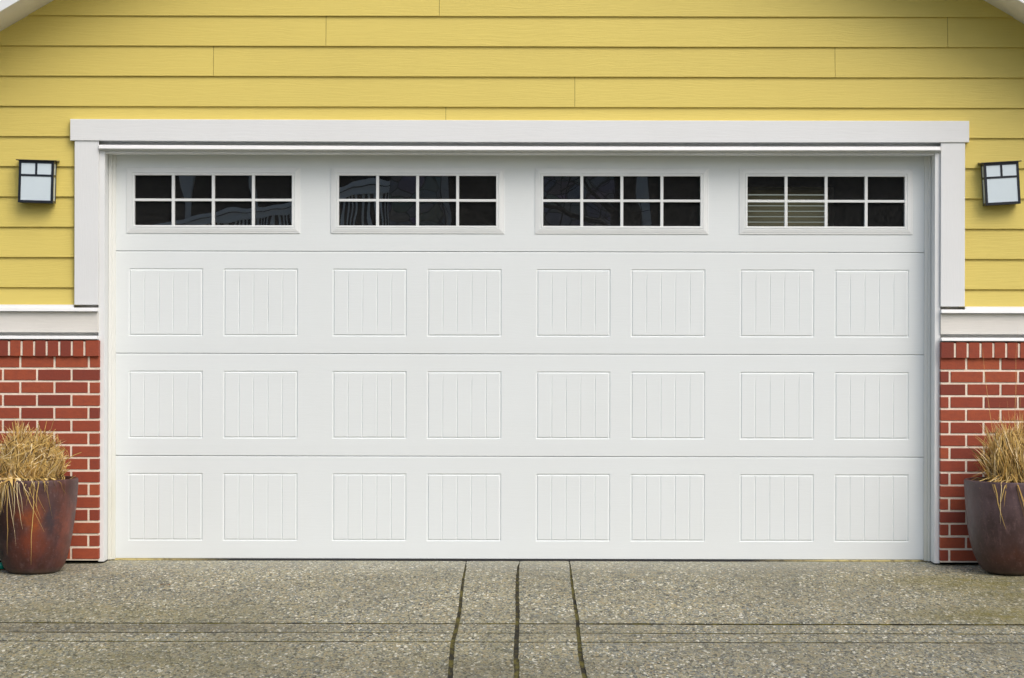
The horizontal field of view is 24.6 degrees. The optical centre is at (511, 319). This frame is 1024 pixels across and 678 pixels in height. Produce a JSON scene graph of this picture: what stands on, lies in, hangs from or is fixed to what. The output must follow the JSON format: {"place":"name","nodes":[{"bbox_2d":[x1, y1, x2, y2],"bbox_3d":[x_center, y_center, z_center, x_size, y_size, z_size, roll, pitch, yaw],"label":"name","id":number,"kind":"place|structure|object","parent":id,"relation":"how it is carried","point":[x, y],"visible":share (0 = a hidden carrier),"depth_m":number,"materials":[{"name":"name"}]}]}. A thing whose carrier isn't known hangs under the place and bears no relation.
{"place":"outdoors","nodes":[
{"label":"outdoors","id":0,"kind":"place"},
{"bbox_2d":[0,560,1023,677],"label":"driveway","id":1,"kind":"structure","parent":0,"point":[250,619],"depth_m":11.91,"materials":[{"name":"grey concrete"}]},
{"bbox_2d":[0,476,77,573],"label":"planter","id":2,"kind":"object","parent":1,"relation":"on","point":[41,551],"visible":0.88,"depth_m":13.31,"materials":[{"name":"brown ceramic"}]},
{"bbox_2d":[0,418,81,540],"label":"grass clump","id":3,"kind":"object","parent":2,"relation":"in","point":[24,456],"visible":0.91,"depth_m":13.37,"materials":[{"name":"plant"}]},
{"bbox_2d":[448,562,1023,677],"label":"joint moss","id":4,"kind":"object","parent":1,"relation":"on","point":[515,656],"visible":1,"depth_m":11.65,"materials":[{"name":"green plant"}]},
{"bbox_2d":[964,477,1023,574],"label":"planter","id":5,"kind":"object","parent":1,"relation":"on","point":[997,546],"visible":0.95,"depth_m":13.33,"materials":[{"name":"ceramic"}]},
{"bbox_2d":[965,330,1023,527],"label":"grass clump","id":6,"kind":"object","parent":5,"relation":"in","point":[1004,458],"visible":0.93,"depth_m":13.43,"materials":[{"name":"plant"}]},
{"bbox_2d":[747,194,823,222],"label":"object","id":7,"kind":"structure","parent":0,"point":[748,194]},
{"bbox_3d":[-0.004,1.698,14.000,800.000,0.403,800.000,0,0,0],"label":"ground","id":8,"kind":"structure","parent":0,"visible":0},
{"bbox_2d":[0,0,1023,563],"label":"house","id":9,"kind":"structure","parent":8,"relation":"on","point":[394,280],"depth_m":14.00,"materials":[{"name":"yellow paint"}]},
{"bbox_2d":[16,159,59,203],"bbox_3d":[-2.785,-0.813,13.798,0.237,0.256,0.100,2,0,0],"label":"wall lamp","id":10,"kind":"object","parent":9,"relation":"attached to","point":[36,181],"visible":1,"depth_m":13.76,"materials":[{"name":"black metal"}]},
{"bbox_2d":[111,155,928,561],"bbox_3d":[0.046,0.215,14.017,4.879,2.452,0.056,0,0,0],"label":"garage door","id":11,"kind":"structure","parent":9,"relation":"in","point":[511,390],"depth_m":14.00,"materials":[{"name":"white metal"}]},
{"bbox_2d":[747,187,828,252],"bbox_3d":[2.309,-0.584,19.898,0.745,1.076,0.065,0,0,0],"label":"window blind","id":12,"kind":"object","parent":9,"relation":"attached to","point":[780,190],"depth_m":19.90,"materials":[{"name":"beige plastic"}]},
{"bbox_2d":[978,160,1021,205],"bbox_3d":[2.868,-0.803,13.798,0.237,0.256,0.100,-3,0,0],"label":"wall lamp","id":13,"kind":"object","parent":9,"relation":"attached to","point":[1001,183],"visible":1,"depth_m":13.76,"materials":[{"name":"black metal"}]}
]}

